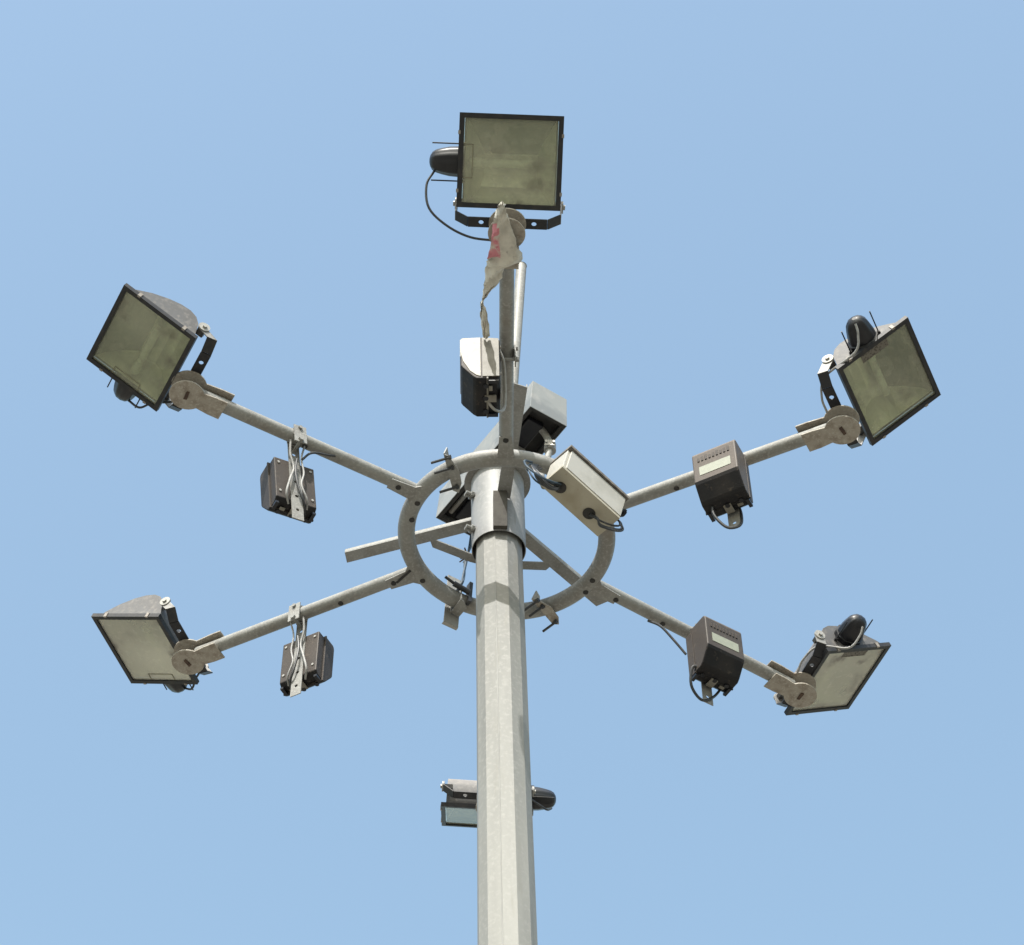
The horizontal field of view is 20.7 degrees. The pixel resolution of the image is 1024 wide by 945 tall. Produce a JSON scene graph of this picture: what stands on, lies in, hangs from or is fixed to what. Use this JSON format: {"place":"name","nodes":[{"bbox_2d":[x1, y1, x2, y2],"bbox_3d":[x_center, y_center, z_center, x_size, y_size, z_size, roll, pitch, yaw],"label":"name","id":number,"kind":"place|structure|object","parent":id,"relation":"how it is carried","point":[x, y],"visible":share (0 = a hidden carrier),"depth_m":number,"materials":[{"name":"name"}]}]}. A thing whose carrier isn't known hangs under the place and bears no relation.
{"place":"outdoors","nodes":[
{"label":"outdoors","id":0,"kind":"place"},
{"bbox_2d":[0,0,1023,944],"label":"sky","id":1,"kind":"structure","parent":0,"point":[744,181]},
{"label":"ground","id":2,"kind":"structure","parent":0,"visible":0},
{"bbox_2d":[169,208,859,944],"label":"lighting mast","id":3,"kind":"object","parent":2,"relation":"on","point":[497,488],"visible":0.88,"depth_m":11.19,"materials":[{"name":"metal"}]},
{"bbox_2d":[86,283,216,411],"bbox_3d":[-1.454,-0.461,11.168,0.417,0.208,0.523,23,-54,-14],"label":"floodlight","id":4,"kind":"object","parent":3,"relation":"attached to","point":[144,343],"visible":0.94,"depth_m":11.18,"materials":[{"name":"black paint"}]},
{"bbox_2d":[91,595,212,692],"bbox_3d":[-1.537,0.772,12.154,0.409,0.196,0.523,-14,-54,14],"label":"floodlight","id":5,"kind":"object","parent":3,"relation":"attached to","point":[143,635],"visible":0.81,"depth_m":12.17,"materials":[{"name":"black paint"}]},
{"bbox_2d":[260,424,335,523],"bbox_3d":[-0.820,0.055,11.118,0.302,0.491,0.208,19,-54,-22],"label":"control gear box","id":6,"kind":"object","parent":3,"relation":"attached to","point":[287,488],"visible":1,"depth_m":11.05,"materials":[{"name":"metal"}]},
{"bbox_2d":[280,602,333,696],"bbox_3d":[-0.877,0.772,11.684,0.190,0.491,0.201,-22,-54,18],"label":"control gear box","id":7,"kind":"object","parent":3,"relation":"attached to","point":[307,662],"visible":1,"depth_m":11.65,"materials":[{"name":"metal"}]},
{"bbox_2d":[431,447,461,492],"bbox_3d":[-0.260,-0.013,11.269,0.102,0.098,0.208,-10,-52,7],"label":"ring clamp","id":8,"kind":"object","parent":3,"relation":"attached to","point":[452,469],"visible":1,"depth_m":11.24,"materials":[{"name":"metal"}]},
{"bbox_2d":[442,575,472,629],"bbox_3d":[-0.249,0.499,11.748,0.136,0.299,0.124,26,-54,-17],"label":"ring clamp","id":9,"kind":"object","parent":3,"relation":"attached to","point":[451,617],"visible":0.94,"depth_m":11.70,"materials":[{"name":"metal"}]},
{"bbox_2d":[456,534,471,591],"bbox_3d":[-0.198,0.380,11.892,0.064,0.423,0.071,2,-51,2],"label":"hanging wire","id":10,"kind":"object","parent":3,"relation":"hanging from","point":[465,564],"visible":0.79,"depth_m":11.87,"materials":[{"name":"grey metal"}]},
{"bbox_2d":[460,337,518,417],"bbox_3d":[-0.086,-0.386,10.803,0.228,0.338,0.193,0,-51,-1],"label":"control gear box","id":11,"kind":"object","parent":3,"relation":"attached to","point":[482,358],"visible":1,"depth_m":10.71,"materials":[{"name":"metal"}]},
{"bbox_2d":[425,112,564,240],"bbox_3d":[-0.062,-1.125,10.598,0.534,0.327,0.390,2,-51,1],"label":"floodlight","id":12,"kind":"object","parent":3,"relation":"attached to","point":[494,160],"visible":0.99,"depth_m":10.64,"materials":[{"name":"black paint"}]},
{"bbox_2d":[440,779,555,827],"bbox_3d":[-0.065,1.521,12.678,0.523,0.238,0.392,3,-51,1],"label":"floodlight","id":13,"kind":"object","parent":3,"relation":"attached to","point":[458,808],"visible":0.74,"depth_m":12.64,"materials":[{"name":"black paint"}]},
{"bbox_2d":[436,381,566,535],"bbox_3d":[-0.046,-0.037,11.911,0.184,0.247,0.738,28,-55,-18],"label":"box","id":14,"kind":"object","parent":3,"relation":"on","point":[545,408],"visible":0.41,"depth_m":11.78,"materials":[{"name":"metal"}]},
{"bbox_2d":[480,201,522,338],"bbox_3d":[-0.036,-0.751,10.605,0.135,0.056,0.631,6,-52,-6],"label":"ragged cloth","id":15,"kind":"object","parent":3,"relation":"hanging from","point":[504,252],"visible":1,"depth_m":10.55,"materials":[{"name":"grey fabric"}]},
{"bbox_2d":[524,590,558,631],"bbox_3d":[0.126,0.569,11.712,0.102,0.101,0.176,-29,-56,20],"label":"ring clamp","id":16,"kind":"object","parent":3,"relation":"attached to","point":[549,613],"visible":0.98,"depth_m":11.68,"materials":[{"name":"grey metal"}]},
{"bbox_2d":[539,427,555,488],"bbox_3d":[0.143,-0.061,11.543,0.080,0.504,0.128,-4,-51,2],"label":"pipe bracket","id":17,"kind":"object","parent":3,"relation":"attached to","point":[549,447],"visible":0.56,"depth_m":11.63,"materials":[{"name":"metal"}]},
{"bbox_2d":[523,445,628,535],"bbox_3d":[0.251,0.077,11.138,0.477,0.247,0.163,42,-60,-13],"label":"electrical enclosure","id":18,"kind":"object","parent":3,"relation":"attached to","point":[583,489],"visible":1,"depth_m":11.11,"materials":[{"name":"beige paint"}]},
{"bbox_2d":[647,616,743,705],"bbox_3d":[0.754,0.743,11.566,0.339,0.487,0.236,26,-56,-20],"label":"control gear box","id":19,"kind":"object","parent":3,"relation":"attached to","point":[715,654],"visible":1,"depth_m":11.49,"materials":[{"name":"metal"}]},
{"bbox_2d":[692,440,752,528],"bbox_3d":[0.845,0.053,11.001,0.190,0.500,0.236,-22,-54,16],"label":"control gear box","id":20,"kind":"object","parent":3,"relation":"attached to","point":[722,480],"visible":1,"depth_m":10.89,"materials":[{"name":"metal"}]},
{"bbox_2d":[773,614,890,715],"bbox_3d":[1.394,0.837,12.054,0.382,0.232,0.523,19,-53,-12],"label":"floodlight","id":21,"kind":"object","parent":3,"relation":"attached to","point":[841,662],"visible":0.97,"depth_m":12.07,"materials":[{"name":"black paint"}]},
{"bbox_2d":[817,311,940,448],"bbox_3d":[1.430,-0.380,11.102,0.413,0.268,0.523,-18,-54,16],"label":"floodlight","id":22,"kind":"object","parent":3,"relation":"attached to","point":[884,372],"visible":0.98,"depth_m":11.17,"materials":[{"name":"black paint"}]}
]}

